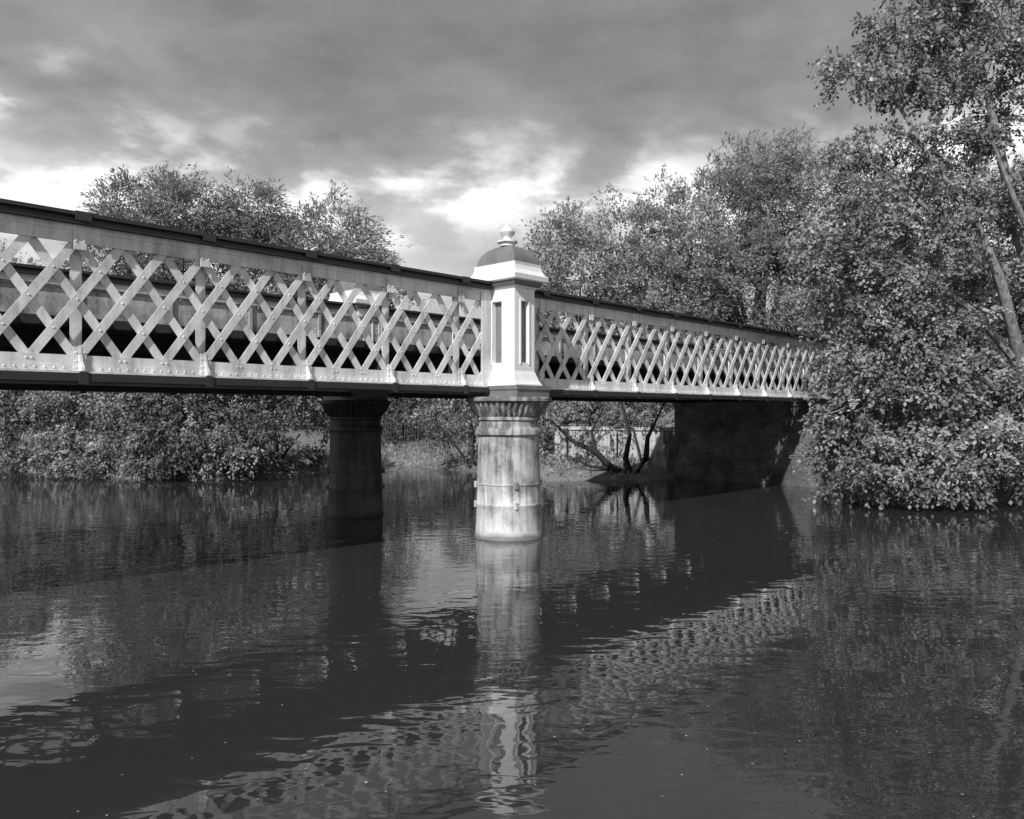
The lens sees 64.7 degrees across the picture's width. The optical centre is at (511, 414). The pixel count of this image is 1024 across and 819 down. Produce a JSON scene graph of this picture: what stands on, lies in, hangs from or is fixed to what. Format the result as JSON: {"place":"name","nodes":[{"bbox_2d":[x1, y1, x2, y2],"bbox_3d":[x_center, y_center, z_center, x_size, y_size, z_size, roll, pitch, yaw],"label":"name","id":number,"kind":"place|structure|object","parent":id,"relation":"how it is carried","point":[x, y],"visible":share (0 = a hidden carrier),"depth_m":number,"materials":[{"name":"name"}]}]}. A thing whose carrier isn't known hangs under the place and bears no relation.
{"place":"outdoors","nodes":[
{"label":"outdoors","id":0,"kind":"place"},
{"bbox_2d":[0,465,1023,818],"bbox_3d":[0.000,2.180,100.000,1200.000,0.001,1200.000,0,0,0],"label":"river water","id":1,"kind":"structure","parent":0,"point":[318,663],"depth_m":7.34,"materials":[{"name":"grey liquid"}]},
{"bbox_2d":[0,390,66,465],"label":"willow bush","id":2,"kind":"object","parent":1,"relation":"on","point":[6,402],"visible":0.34,"depth_m":31.22,"materials":[{"name":"grey plant"}]},
{"bbox_2d":[0,393,1023,503],"bbox_3d":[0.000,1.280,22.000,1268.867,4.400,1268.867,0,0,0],"label":"ground","id":3,"kind":"structure","parent":0,"point":[655,473],"depth_m":30.15,"materials":[{"name":"grey soil"}]},
{"bbox_2d":[0,237,114,430],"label":"willow tree","id":4,"kind":"object","parent":3,"relation":"on","point":[14,259],"depth_m":42.20,"materials":[{"name":"grey plant"}]},
{"bbox_2d":[0,391,172,479],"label":"willow bush","id":5,"kind":"object","parent":3,"relation":"on","point":[44,443],"visible":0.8,"depth_m":28.44,"materials":[{"name":"grey plant"}]},
{"bbox_2d":[12,391,204,458],"bbox_3d":[-15.566,-0.558,31.647,8.271,4.960,3.694,0,0,18],"label":"hawthorn bush","id":6,"kind":"object","parent":3,"relation":"on","point":[74,405],"visible":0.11,"depth_m":31.30,"materials":[{"name":"grey plant"}]},
{"bbox_2d":[90,392,280,480],"bbox_3d":[-11.522,-0.355,27.760,8.016,5.029,4.292,0,0,25],"label":"hawthorn bush","id":7,"kind":"object","parent":3,"relation":"on","point":[210,413],"visible":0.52,"depth_m":26.83,"materials":[{"name":"grey plant"}]},
{"bbox_2d":[110,392,263,480],"bbox_3d":[-10.639,0.505,26.647,5.475,3.433,2.120,0,0,13],"label":"willow bush","id":8,"kind":"object","parent":3,"relation":"on","point":[128,463],"visible":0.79,"depth_m":26.34,"materials":[{"name":"grey plant"}]},
{"bbox_2d":[61,160,316,431],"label":"willow tree","id":9,"kind":"object","parent":3,"relation":"on","point":[181,193],"visible":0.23,"depth_m":40.43,"materials":[{"name":"grey plant"}]},
{"bbox_2d":[180,394,329,478],"bbox_3d":[-8.203,-0.747,29.052,4.549,5.814,6.755,0,0,43],"label":"willow bush","id":10,"kind":"object","parent":3,"relation":"on","point":[281,414],"visible":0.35,"depth_m":28.16,"materials":[{"name":"grey plant"}]},
{"bbox_2d":[253,180,428,438],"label":"willow tree","id":11,"kind":"object","parent":3,"relation":"on","point":[369,252],"visible":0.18,"depth_m":40.21,"materials":[{"name":"grey plant"}]},
{"bbox_2d":[381,420,478,449],"bbox_3d":[-4.013,0.975,37.801,7.098,1.410,0.078,0,0,7],"label":"metal railing","id":12,"kind":"object","parent":3,"relation":"on","point":[407,441],"visible":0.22,"depth_m":37.85,"materials":[{"name":"metal"}]},
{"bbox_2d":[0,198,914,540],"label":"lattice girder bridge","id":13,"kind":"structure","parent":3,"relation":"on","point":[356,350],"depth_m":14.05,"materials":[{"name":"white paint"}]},
{"bbox_2d":[381,398,580,442],"bbox_3d":[-2.358,-0.393,39.460,11.805,5.093,4.915,0,0,17],"label":"elder bush","id":14,"kind":"object","parent":3,"relation":"on","point":[401,415],"visible":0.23,"depth_m":39.86,"materials":[{"name":"grey plant"}]},
{"bbox_2d":[408,399,567,468],"bbox_3d":[-0.818,0.276,31.291,6.221,3.762,3.115,0,0,17],"label":"elder bush","id":15,"kind":"object","parent":3,"relation":"on","point":[471,458],"visible":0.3,"depth_m":31.23,"materials":[{"name":"grey plant"}]},
{"bbox_2d":[2,337,1009,424],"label":"distant trees","id":16,"kind":"object","parent":3,"relation":"on","point":[283,401],"visible":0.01,"depth_m":63.30,"materials":[{"name":"grey plant"}]},
{"bbox_2d":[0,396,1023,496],"bbox_3d":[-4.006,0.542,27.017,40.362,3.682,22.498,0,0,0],"label":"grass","id":17,"kind":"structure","parent":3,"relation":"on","point":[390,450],"depth_m":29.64,"materials":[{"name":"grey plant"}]},
{"bbox_2d":[514,196,627,438],"bbox_3d":[1.940,-4.313,37.066,6.799,11.396,5.074,0,0,0],"label":"birch tree","id":18,"kind":"object","parent":3,"relation":"on","point":[555,285],"visible":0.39,"depth_m":36.48,"materials":[{"name":"grey plant"}]},
{"bbox_2d":[539,401,672,464],"bbox_3d":[2.758,0.032,31.517,8.523,4.245,5.110,0,0,-24],"label":"elder bush","id":19,"kind":"object","parent":3,"relation":"on","point":[612,421],"visible":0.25,"depth_m":31.47,"materials":[{"name":"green plant"}]},
{"bbox_2d":[540,401,673,473],"bbox_3d":[3.122,0.199,27.550,6.311,4.252,2.652,0,0,-8],"label":"alder tree","id":20,"kind":"object","parent":3,"relation":"on","point":[604,460],"visible":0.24,"depth_m":27.30,"materials":[{"name":"black plant"}]},
{"bbox_2d":[554,426,673,470],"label":"concrete river wall","id":21,"kind":"structure","parent":3,"relation":"on","point":[610,442],"depth_m":29.18,"materials":[{"name":"grey concrete"}]},
{"bbox_2d":[560,162,759,426],"bbox_3d":[6.529,-5.052,37.600,9.523,13.092,6.843,0,0,-22],"label":"willow tree","id":22,"kind":"object","parent":3,"relation":"on","point":[657,267],"visible":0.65,"depth_m":36.84,"materials":[{"name":"grey plant"}]},
{"bbox_2d":[647,122,930,403],"bbox_3d":[13.426,-6.546,40.431,15.242,16.461,9.042,0,0,0],"label":"ash tree","id":23,"kind":"object","parent":3,"relation":"on","point":[759,236],"visible":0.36,"depth_m":39.54,"materials":[{"name":"grey plant"}]},
{"bbox_2d":[774,0,1023,510],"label":"sycamore tree","id":24,"kind":"object","parent":3,"relation":"on","point":[876,309],"visible":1,"depth_m":19.22,"materials":[{"name":"grey plant"}]},
{"bbox_2d":[787,143,1023,399],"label":"ash tree","id":25,"kind":"object","parent":3,"relation":"on","point":[1000,330],"visible":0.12,"depth_m":32.69,"materials":[{"name":"grey plant"}]},
{"bbox_2d":[826,291,1023,479],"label":"elder bush","id":26,"kind":"object","parent":3,"relation":"on","point":[980,411],"visible":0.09,"depth_m":21.81,"materials":[{"name":"grey plant"}]},
{"bbox_2d":[943,377,1011,422],"bbox_3d":[15.839,-0.450,22.262,0.099,1.460,7.704,0,0,-44],"label":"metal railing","id":27,"kind":"object","parent":3,"relation":"on","point":[986,398],"visible":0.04,"depth_m":23.95,"materials":[{"name":"metal"}]},
{"bbox_2d":[0,0,1023,415],"label":"sky","id":28,"kind":"structure","parent":0,"point":[452,120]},
{"bbox_2d":[64,535,1015,816],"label":"floating leaves","id":29,"kind":"object","parent":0,"point":[536,667],"visible":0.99,"depth_m":5.61,"materials":[{"name":"plant"}]}
]}

